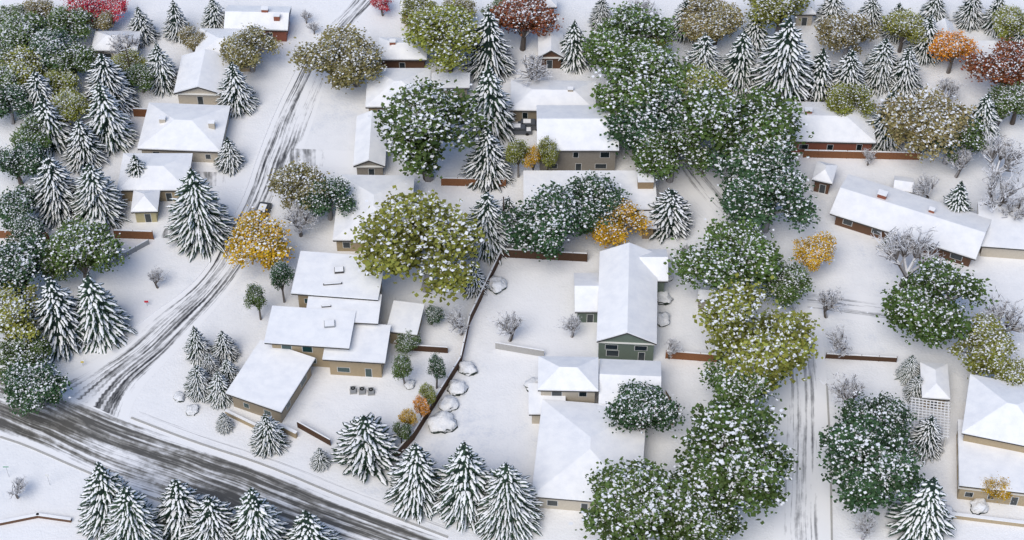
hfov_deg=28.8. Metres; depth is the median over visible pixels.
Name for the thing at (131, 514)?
conifer tree
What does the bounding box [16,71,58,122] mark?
conifer tree
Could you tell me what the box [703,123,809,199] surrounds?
broad tree
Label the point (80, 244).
broad tree
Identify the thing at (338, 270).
roof box
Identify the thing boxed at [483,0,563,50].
broad tree
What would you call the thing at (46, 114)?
conifer tree
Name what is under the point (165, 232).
drive
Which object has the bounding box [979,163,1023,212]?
broad tree
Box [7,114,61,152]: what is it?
broad tree
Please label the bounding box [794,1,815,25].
house
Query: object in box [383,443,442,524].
conifer tree
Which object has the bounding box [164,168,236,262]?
conifer tree
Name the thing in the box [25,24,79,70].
broad tree
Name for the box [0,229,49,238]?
fence
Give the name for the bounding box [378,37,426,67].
house
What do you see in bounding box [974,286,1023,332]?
broad tree
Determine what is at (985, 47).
house
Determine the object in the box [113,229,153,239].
fence
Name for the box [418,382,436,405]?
broad tree
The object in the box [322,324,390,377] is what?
house
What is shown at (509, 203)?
conifer tree
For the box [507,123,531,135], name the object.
parked car
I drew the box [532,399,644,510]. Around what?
house
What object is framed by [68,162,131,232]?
conifer tree
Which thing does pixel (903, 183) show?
shed
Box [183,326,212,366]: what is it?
conifer tree
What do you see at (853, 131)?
house
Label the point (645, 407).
broad tree
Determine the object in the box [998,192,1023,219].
broad tree
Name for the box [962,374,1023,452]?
house
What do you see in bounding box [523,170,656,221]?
house
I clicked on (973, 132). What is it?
broad tree
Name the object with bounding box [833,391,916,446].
broad tree
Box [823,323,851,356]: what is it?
broad tree
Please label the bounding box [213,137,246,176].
conifer tree
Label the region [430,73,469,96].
house
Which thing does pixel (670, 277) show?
shrub
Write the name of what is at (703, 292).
shed
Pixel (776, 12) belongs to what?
broad tree
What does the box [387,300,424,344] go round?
house
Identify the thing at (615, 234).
broad tree
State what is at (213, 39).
house
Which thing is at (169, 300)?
kerb
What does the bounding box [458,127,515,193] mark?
conifer tree
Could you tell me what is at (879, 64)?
conifer tree
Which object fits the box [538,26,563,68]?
house
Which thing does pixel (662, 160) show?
broad tree
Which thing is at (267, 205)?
suv
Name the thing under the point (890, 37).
conifer tree
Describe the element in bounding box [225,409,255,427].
wall
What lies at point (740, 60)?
conifer tree
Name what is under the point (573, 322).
broad tree
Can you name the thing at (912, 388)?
conifer tree
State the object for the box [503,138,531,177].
broad tree
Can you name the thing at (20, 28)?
broad tree
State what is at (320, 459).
conifer tree
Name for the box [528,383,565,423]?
house
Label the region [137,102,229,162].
house
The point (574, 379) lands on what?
house
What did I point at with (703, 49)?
conifer tree
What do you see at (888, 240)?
conifer tree
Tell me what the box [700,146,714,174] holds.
broad tree
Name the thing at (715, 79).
broad tree
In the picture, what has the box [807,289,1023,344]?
road
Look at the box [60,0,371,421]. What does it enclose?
road
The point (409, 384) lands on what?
shrub
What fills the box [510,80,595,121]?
house
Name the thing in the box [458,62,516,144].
conifer tree
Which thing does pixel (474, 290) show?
conifer tree
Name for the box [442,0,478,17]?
broad tree
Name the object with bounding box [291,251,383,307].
house
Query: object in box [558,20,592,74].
conifer tree
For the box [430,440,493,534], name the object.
conifer tree
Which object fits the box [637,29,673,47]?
broad tree
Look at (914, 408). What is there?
shrub
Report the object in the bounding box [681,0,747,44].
broad tree
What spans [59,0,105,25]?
broad tree
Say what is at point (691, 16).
broad tree
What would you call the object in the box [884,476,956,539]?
conifer tree
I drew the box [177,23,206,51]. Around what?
broad tree
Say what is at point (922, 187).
broad tree
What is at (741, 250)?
broad tree
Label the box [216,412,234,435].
conifer tree
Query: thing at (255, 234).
broad tree
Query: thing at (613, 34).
broad tree
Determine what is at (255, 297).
broad tree
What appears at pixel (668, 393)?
wall
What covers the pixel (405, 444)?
fence
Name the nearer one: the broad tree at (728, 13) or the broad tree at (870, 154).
the broad tree at (870, 154)
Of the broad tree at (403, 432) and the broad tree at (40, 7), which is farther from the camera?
the broad tree at (40, 7)
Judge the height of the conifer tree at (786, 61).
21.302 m
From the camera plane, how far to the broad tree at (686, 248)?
350.23 m
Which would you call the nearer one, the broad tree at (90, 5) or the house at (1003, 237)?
the house at (1003, 237)
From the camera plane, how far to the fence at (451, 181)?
362.86 m
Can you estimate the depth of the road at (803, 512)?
327.03 m
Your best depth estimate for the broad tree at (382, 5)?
391.82 m
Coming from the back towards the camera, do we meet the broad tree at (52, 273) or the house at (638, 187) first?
the house at (638, 187)
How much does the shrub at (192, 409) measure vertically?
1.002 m
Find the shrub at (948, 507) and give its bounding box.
[945,504,955,518]
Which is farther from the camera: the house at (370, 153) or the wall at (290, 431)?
the house at (370, 153)
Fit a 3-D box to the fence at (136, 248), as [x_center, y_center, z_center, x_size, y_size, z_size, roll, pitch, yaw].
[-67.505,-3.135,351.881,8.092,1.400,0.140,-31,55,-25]
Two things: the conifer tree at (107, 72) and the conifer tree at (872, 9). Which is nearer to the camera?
the conifer tree at (107, 72)
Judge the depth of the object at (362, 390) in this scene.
331.07 m
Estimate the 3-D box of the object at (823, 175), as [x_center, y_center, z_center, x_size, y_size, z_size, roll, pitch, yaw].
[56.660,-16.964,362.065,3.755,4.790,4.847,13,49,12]
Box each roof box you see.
[323,282,341,285]
[324,320,334,327]
[334,266,343,273]
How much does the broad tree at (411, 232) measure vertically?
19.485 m
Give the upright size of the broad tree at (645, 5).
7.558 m
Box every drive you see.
[160,228,171,237]
[197,172,247,186]
[287,148,352,167]
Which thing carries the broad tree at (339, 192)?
on the ground
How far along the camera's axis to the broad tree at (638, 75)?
365.72 m
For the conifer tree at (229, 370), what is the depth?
330.10 m
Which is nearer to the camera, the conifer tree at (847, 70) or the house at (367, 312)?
the house at (367, 312)
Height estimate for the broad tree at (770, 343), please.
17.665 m
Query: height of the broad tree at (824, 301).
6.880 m
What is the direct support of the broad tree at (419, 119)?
on the ground
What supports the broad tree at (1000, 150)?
on the ground
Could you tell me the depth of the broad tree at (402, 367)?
327.88 m
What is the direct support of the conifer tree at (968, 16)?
on the ground
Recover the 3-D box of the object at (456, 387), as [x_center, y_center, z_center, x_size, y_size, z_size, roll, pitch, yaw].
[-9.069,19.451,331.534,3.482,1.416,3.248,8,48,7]
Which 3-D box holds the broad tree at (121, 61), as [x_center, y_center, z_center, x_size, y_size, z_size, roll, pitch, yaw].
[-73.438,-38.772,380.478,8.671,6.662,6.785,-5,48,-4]
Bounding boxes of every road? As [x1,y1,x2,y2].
[0,366,449,539]
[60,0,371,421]
[674,156,830,539]
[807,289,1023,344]
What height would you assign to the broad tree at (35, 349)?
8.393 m
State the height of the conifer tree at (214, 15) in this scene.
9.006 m
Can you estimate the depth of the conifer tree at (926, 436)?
320.67 m
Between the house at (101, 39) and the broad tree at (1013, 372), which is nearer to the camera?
the broad tree at (1013, 372)
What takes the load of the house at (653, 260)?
on the ground
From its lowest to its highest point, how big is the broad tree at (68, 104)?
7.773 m
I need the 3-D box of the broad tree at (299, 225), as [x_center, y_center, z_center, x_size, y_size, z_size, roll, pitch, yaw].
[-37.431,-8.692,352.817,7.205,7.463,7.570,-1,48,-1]
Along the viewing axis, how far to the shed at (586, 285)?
340.35 m
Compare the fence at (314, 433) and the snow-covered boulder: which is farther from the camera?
the snow-covered boulder
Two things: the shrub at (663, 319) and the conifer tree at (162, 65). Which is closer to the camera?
the shrub at (663, 319)
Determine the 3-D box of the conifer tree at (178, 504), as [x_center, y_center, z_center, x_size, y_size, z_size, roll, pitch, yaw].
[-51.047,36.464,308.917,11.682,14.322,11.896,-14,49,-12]
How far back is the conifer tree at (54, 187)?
353.50 m
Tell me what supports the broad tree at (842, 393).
on the ground
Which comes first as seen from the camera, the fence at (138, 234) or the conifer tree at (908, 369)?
the conifer tree at (908, 369)
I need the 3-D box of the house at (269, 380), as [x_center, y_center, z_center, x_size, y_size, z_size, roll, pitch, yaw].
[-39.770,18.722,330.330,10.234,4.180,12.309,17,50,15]
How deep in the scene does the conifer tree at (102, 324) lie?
334.47 m
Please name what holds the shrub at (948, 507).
on the ground
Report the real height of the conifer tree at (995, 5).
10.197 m
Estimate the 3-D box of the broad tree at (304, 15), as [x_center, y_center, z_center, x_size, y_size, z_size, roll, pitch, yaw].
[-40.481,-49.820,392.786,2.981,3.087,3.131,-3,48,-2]
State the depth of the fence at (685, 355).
335.44 m
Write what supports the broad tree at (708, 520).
on the ground
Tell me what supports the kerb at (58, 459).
on the ground
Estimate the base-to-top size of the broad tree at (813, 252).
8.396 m
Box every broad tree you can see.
[0,2,27,26]
[0,9,47,49]
[0,35,22,63]
[0,41,48,86]
[0,61,24,89]
[0,79,32,124]
[0,137,49,184]
[0,184,41,233]
[0,233,50,300]
[0,281,43,341]
[0,333,54,384]
[0,357,72,418]
[4,210,47,244]
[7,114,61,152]
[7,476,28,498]
[18,0,56,27]
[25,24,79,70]
[35,238,82,281]
[37,213,130,277]
[42,3,94,43]
[42,67,80,94]
[43,40,97,84]
[50,88,90,126]
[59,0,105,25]
[84,9,117,30]
[97,0,128,23]
[106,28,142,55]
[111,47,147,71]
[123,63,156,92]
[147,265,169,288]
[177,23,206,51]
[213,22,282,72]
[222,205,296,271]
[243,282,266,319]
[267,156,332,213]
[269,260,294,302]
[281,197,319,236]
[286,23,371,86]
[294,172,358,220]
[299,9,310,23]
[305,22,318,33]
[318,21,386,93]
[344,183,489,305]
[368,75,494,182]
[369,0,393,15]
[390,353,412,383]
[391,422,411,443]
[394,330,420,352]
[397,407,417,425]
[398,0,438,29]
[401,0,483,73]
[412,394,430,416]
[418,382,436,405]
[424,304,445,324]
[426,352,445,388]
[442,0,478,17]
[444,304,469,335]
[478,0,503,26]
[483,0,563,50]
[486,309,525,341]
[494,180,585,261]
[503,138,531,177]
[512,52,552,86]
[523,144,541,169]
[536,135,559,169]
[554,311,581,337]
[565,169,631,237]
[569,456,713,539]
[570,1,684,77]
[585,38,702,124]
[585,198,652,248]
[598,377,688,437]
[599,77,700,155]
[623,116,714,182]
[625,0,657,17]
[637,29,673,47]
[646,456,748,539]
[660,60,736,112]
[663,214,797,293]
[665,336,681,358]
[672,70,813,171]
[672,393,800,524]
[674,0,736,41]
[675,244,689,257]
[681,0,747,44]
[692,272,823,400]
[698,348,789,409]
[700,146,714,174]
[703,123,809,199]
[710,160,820,232]
[743,0,813,33]
[756,256,815,307]
[791,230,836,271]
[812,8,883,57]
[814,286,848,317]
[816,401,928,521]
[818,370,867,407]
[820,79,877,118]
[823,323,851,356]
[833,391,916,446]
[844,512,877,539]
[862,148,878,165]
[867,255,998,348]
[871,83,983,163]
[879,6,930,52]
[911,172,938,197]
[918,107,991,164]
[923,28,982,73]
[937,77,964,102]
[939,144,975,177]
[947,312,1019,378]
[959,36,1023,87]
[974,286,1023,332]
[979,132,1023,176]
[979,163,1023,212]
[979,471,1014,504]
[988,81,1023,124]
[990,4,1023,40]
[994,108,1011,129]
[994,356,1023,386]
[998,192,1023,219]
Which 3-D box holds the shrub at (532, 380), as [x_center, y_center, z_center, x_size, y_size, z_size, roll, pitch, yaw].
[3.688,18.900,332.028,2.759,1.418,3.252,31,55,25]
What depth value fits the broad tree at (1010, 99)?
368.17 m
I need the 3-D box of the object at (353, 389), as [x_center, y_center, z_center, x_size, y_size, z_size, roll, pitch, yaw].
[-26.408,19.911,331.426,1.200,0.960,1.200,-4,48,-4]
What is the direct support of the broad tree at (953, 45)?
on the ground
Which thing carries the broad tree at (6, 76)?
on the ground
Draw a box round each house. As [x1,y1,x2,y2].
[91,31,140,61]
[117,153,192,200]
[131,190,159,222]
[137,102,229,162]
[174,49,229,104]
[195,28,259,71]
[224,5,290,41]
[226,340,314,422]
[264,306,355,366]
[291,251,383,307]
[306,294,381,324]
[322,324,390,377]
[333,174,414,251]
[353,110,386,174]
[365,68,430,111]
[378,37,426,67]
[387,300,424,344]
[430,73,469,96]
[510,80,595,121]
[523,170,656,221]
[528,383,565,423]
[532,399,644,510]
[536,105,618,169]
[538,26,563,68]
[538,356,598,402]
[543,0,556,8]
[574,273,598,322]
[597,242,656,360]
[598,359,660,404]
[639,211,656,238]
[640,249,667,292]
[787,101,875,151]
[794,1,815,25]
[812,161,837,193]
[830,174,991,266]
[845,12,870,26]
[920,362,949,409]
[935,18,953,34]
[956,419,1023,505]
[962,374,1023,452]
[967,41,1006,59]
[977,202,1023,258]
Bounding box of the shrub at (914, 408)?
[909,403,921,414]
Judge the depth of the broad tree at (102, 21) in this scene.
387.22 m
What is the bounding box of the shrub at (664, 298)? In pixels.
[657,291,672,304]
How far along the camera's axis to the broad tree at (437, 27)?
376.61 m
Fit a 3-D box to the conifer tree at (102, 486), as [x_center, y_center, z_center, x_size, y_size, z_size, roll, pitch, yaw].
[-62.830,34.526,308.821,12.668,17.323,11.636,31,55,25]
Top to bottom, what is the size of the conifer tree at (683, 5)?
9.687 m
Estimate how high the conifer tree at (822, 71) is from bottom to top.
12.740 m
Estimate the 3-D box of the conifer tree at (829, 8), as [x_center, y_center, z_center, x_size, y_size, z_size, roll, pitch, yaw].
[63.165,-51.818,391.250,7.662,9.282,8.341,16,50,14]
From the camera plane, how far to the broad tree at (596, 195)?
349.21 m
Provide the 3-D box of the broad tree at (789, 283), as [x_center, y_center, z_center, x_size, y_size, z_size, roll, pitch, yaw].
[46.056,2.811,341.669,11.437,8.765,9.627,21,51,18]
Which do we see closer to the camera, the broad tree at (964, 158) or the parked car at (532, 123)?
the broad tree at (964, 158)
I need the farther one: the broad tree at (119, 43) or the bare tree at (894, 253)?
the broad tree at (119, 43)
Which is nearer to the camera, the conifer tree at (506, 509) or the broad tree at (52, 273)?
the conifer tree at (506, 509)
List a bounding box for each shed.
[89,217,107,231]
[698,286,715,308]
[893,176,913,193]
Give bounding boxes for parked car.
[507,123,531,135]
[518,119,536,130]
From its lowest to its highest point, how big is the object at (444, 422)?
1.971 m
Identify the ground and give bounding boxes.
[0,0,1023,539]
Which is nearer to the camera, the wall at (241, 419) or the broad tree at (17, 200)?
the wall at (241, 419)
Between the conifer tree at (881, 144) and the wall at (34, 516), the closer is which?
the wall at (34, 516)
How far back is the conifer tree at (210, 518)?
304.37 m
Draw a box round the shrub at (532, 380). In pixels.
[524,377,537,391]
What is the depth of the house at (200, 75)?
377.28 m
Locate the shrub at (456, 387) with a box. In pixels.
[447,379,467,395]
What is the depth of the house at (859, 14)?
389.24 m
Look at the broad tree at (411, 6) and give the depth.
387.69 m
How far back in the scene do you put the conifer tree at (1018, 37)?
385.30 m
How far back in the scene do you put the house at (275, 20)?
388.24 m
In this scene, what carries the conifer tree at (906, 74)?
on the ground
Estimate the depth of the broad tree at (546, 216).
343.08 m
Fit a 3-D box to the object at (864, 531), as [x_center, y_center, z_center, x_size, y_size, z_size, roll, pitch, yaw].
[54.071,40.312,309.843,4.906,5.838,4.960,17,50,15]
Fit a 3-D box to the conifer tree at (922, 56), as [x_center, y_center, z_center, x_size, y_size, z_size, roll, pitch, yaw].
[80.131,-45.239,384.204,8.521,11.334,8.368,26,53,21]
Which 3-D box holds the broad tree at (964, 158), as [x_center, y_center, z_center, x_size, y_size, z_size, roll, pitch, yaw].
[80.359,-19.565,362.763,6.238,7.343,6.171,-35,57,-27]
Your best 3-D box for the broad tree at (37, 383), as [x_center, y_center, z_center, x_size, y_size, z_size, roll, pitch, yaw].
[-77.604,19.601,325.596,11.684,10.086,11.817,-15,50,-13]
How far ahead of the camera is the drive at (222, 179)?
365.07 m
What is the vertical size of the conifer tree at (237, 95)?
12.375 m
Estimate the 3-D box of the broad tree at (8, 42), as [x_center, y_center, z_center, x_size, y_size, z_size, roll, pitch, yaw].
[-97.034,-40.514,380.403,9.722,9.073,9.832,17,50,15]
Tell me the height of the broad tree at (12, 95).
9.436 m
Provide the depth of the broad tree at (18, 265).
337.29 m
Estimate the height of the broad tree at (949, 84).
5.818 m
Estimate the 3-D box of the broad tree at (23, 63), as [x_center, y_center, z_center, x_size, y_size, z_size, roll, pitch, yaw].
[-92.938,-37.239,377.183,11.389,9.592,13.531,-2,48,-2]
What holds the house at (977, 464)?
on the ground
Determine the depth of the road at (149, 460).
321.74 m
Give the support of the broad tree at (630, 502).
on the ground
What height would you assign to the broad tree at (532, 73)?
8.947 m
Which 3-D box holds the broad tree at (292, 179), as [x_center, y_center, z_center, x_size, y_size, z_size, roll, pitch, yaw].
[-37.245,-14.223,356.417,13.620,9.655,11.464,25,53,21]
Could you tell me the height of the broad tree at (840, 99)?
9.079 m
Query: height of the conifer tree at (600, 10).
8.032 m
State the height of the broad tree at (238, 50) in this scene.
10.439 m
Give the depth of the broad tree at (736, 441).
306.86 m
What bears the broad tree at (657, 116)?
on the ground
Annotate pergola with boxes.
[909,397,949,446]
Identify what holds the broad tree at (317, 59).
on the ground
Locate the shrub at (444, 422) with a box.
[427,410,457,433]
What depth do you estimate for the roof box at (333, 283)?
337.92 m
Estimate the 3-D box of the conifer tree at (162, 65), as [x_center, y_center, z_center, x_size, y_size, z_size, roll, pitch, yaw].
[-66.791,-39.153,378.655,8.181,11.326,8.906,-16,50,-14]
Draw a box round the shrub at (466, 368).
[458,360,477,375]
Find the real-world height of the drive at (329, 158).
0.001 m
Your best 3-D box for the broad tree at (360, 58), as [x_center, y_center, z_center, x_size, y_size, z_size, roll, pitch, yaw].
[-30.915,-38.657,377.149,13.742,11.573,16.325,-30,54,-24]
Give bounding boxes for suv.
[256,202,271,213]
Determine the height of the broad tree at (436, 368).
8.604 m
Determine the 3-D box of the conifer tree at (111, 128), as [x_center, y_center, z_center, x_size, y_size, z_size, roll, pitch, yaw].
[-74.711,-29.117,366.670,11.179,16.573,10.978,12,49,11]
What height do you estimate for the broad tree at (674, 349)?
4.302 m
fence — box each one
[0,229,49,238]
[109,239,149,264]
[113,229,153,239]
[132,108,146,116]
[296,421,330,445]
[394,251,501,455]
[411,345,447,352]
[441,177,505,186]
[495,342,543,355]
[502,248,587,261]
[665,350,716,361]
[803,149,919,159]
[825,353,897,361]
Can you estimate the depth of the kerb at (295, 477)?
320.12 m
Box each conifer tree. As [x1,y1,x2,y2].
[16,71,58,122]
[27,155,75,229]
[28,275,92,364]
[33,94,72,157]
[60,119,110,174]
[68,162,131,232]
[69,273,137,353]
[75,461,140,539]
[81,51,141,119]
[82,81,139,155]
[99,485,168,539]
[125,155,146,177]
[126,6,161,47]
[145,43,178,97]
[153,478,209,539]
[162,0,193,43]
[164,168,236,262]
[179,496,240,539]
[182,365,211,402]
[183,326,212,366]
[199,0,224,28]
[200,353,221,380]
[205,371,232,410]
[209,331,240,365]
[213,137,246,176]
[214,60,260,118]
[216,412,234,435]
[218,358,238,383]
[229,487,288,539]
[247,414,292,458]
[285,510,343,539]
[310,448,330,472]
[329,412,403,485]
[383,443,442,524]
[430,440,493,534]
[457,263,490,300]
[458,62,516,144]
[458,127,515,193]
[461,7,516,84]
[464,190,519,265]
[467,462,544,539]
[501,196,519,242]
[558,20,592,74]
[588,0,612,30]
[648,188,693,243]
[668,0,693,43]
[681,33,725,76]
[720,29,757,98]
[737,10,769,58]
[745,16,818,101]
[805,47,836,101]
[814,0,847,28]
[831,47,867,87]
[858,0,884,32]
[860,38,897,98]
[865,89,905,151]
[879,3,902,44]
[881,232,895,250]
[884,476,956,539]
[886,46,923,98]
[893,355,919,385]
[902,375,923,405]
[905,14,941,66]
[905,415,944,464]
[919,0,950,22]
[943,181,974,212]
[951,0,984,32]
[969,93,1002,152]
[980,0,1005,38]
[1007,24,1023,44]
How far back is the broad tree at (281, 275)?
339.28 m
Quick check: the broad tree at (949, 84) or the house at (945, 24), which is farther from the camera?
the house at (945, 24)
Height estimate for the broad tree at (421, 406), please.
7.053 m
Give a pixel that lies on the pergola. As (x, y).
(933, 412)
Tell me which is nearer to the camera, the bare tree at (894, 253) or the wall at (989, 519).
the wall at (989, 519)
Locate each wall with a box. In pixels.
[0,513,71,525]
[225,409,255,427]
[280,423,297,437]
[666,388,679,424]
[950,512,1023,526]
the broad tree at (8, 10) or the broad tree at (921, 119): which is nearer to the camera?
the broad tree at (921, 119)
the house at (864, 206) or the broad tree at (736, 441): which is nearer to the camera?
the broad tree at (736, 441)
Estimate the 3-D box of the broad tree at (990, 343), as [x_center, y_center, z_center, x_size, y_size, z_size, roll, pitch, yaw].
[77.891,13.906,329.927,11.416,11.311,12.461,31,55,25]
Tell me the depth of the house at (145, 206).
355.94 m
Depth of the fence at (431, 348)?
336.80 m
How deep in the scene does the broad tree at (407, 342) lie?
334.79 m
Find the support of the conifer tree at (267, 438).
on the ground
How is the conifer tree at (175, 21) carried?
on the ground
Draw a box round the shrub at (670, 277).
[668,270,673,280]
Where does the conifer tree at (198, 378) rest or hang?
on the ground
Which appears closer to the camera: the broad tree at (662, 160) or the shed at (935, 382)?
the shed at (935, 382)
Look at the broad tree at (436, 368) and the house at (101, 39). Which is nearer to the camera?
the broad tree at (436, 368)
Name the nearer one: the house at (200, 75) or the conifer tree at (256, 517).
the conifer tree at (256, 517)
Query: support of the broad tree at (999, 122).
on the ground
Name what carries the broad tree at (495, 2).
on the ground
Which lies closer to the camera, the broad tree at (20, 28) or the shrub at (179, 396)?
the shrub at (179, 396)
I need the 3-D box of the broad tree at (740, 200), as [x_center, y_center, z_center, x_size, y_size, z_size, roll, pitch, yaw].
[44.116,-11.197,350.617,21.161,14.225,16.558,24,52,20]
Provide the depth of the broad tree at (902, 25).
383.13 m
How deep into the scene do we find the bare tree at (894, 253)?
342.64 m
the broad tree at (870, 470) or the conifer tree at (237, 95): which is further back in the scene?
the conifer tree at (237, 95)
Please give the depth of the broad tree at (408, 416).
321.80 m
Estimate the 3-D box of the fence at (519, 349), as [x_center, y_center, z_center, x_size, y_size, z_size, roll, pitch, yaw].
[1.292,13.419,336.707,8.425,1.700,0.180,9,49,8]
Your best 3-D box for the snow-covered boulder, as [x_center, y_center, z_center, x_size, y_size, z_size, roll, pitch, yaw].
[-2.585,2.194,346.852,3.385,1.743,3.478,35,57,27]
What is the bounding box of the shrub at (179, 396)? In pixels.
[173,391,184,402]
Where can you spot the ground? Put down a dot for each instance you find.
(496, 426)
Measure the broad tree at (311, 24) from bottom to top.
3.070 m
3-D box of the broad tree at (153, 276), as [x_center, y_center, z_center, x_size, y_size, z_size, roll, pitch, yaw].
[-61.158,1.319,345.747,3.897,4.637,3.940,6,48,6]
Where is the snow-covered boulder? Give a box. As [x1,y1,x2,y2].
[488,275,506,294]
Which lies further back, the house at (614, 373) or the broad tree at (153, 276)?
the broad tree at (153, 276)
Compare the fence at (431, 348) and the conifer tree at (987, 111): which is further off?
the conifer tree at (987, 111)
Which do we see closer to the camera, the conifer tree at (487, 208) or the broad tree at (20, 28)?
the conifer tree at (487, 208)
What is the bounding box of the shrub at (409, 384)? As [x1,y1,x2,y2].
[403,379,415,389]
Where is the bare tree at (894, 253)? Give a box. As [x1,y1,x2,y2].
[870,224,944,287]
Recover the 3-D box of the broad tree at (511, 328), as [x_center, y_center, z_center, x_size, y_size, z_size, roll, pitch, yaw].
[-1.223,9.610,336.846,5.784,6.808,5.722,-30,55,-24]
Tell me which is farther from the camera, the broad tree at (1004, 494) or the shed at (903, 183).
the shed at (903, 183)
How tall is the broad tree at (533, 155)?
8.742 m
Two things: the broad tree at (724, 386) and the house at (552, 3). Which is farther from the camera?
the house at (552, 3)
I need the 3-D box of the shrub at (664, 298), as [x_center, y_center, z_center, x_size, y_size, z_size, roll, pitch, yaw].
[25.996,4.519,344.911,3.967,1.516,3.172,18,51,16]
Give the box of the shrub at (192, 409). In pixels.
[186,404,198,415]
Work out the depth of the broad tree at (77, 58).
376.64 m
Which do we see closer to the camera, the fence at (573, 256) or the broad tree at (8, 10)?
the fence at (573, 256)
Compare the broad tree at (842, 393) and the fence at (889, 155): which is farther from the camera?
the fence at (889, 155)
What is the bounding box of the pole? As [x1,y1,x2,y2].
[120,47,133,86]
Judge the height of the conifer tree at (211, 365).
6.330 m
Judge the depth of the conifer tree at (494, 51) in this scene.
378.94 m
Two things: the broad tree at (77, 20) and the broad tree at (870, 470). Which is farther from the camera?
the broad tree at (77, 20)
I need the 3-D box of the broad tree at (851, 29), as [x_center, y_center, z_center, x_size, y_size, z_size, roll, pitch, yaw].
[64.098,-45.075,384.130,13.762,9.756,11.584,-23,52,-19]
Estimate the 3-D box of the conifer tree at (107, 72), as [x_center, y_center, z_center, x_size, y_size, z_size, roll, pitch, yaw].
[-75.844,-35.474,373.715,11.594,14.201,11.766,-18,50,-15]
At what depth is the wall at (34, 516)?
313.95 m
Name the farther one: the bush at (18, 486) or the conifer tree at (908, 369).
the conifer tree at (908, 369)
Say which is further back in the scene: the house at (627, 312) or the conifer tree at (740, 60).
the conifer tree at (740, 60)
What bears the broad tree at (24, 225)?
on the ground
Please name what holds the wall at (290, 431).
on the ground
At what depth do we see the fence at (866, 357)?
335.70 m
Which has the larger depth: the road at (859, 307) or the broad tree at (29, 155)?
the broad tree at (29, 155)
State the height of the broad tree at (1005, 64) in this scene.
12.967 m
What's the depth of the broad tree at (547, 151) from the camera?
359.63 m
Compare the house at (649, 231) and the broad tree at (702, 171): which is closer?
the house at (649, 231)
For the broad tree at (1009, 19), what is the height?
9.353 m
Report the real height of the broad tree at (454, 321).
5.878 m
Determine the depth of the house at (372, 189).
355.07 m
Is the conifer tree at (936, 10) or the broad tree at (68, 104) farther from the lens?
the conifer tree at (936, 10)
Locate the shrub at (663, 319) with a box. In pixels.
[657,312,669,326]
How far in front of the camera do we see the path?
321.47 m
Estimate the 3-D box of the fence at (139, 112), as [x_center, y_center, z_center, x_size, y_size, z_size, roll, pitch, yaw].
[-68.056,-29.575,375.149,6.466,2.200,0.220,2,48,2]
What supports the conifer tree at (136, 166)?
on the ground
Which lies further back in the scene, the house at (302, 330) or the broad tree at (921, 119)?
the broad tree at (921, 119)
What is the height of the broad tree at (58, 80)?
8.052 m
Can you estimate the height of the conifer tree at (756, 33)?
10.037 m
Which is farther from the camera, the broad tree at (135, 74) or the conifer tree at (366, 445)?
the broad tree at (135, 74)
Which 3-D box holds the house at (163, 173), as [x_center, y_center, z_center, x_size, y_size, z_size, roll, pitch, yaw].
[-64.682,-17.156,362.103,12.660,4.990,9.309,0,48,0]
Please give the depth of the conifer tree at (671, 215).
352.35 m
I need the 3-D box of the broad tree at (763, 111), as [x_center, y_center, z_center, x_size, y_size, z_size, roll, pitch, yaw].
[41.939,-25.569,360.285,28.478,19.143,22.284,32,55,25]
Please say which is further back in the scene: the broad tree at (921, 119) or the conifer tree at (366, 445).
the broad tree at (921, 119)
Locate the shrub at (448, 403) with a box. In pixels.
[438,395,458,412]
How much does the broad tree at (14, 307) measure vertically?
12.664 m
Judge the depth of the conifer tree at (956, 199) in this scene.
353.51 m
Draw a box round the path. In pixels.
[138,410,447,530]
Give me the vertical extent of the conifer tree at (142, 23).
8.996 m
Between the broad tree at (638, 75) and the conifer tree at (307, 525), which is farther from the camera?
the broad tree at (638, 75)
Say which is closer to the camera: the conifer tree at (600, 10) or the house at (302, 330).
the house at (302, 330)
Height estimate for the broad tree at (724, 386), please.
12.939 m
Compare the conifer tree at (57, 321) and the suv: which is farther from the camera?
the suv
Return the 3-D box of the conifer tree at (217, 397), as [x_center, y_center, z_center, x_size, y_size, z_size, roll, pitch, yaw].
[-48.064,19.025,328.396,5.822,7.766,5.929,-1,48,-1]
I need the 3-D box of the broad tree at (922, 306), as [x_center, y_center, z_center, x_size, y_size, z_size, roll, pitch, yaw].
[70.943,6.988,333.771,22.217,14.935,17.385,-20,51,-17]
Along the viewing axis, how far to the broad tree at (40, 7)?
388.54 m
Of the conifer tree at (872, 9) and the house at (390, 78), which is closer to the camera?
the house at (390, 78)
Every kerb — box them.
[0,436,162,501]
[106,67,296,351]
[131,417,447,537]
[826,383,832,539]
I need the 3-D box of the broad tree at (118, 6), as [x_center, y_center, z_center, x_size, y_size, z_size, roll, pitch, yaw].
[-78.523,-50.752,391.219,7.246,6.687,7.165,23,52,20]
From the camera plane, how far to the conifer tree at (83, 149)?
364.05 m
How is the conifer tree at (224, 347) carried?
on the ground

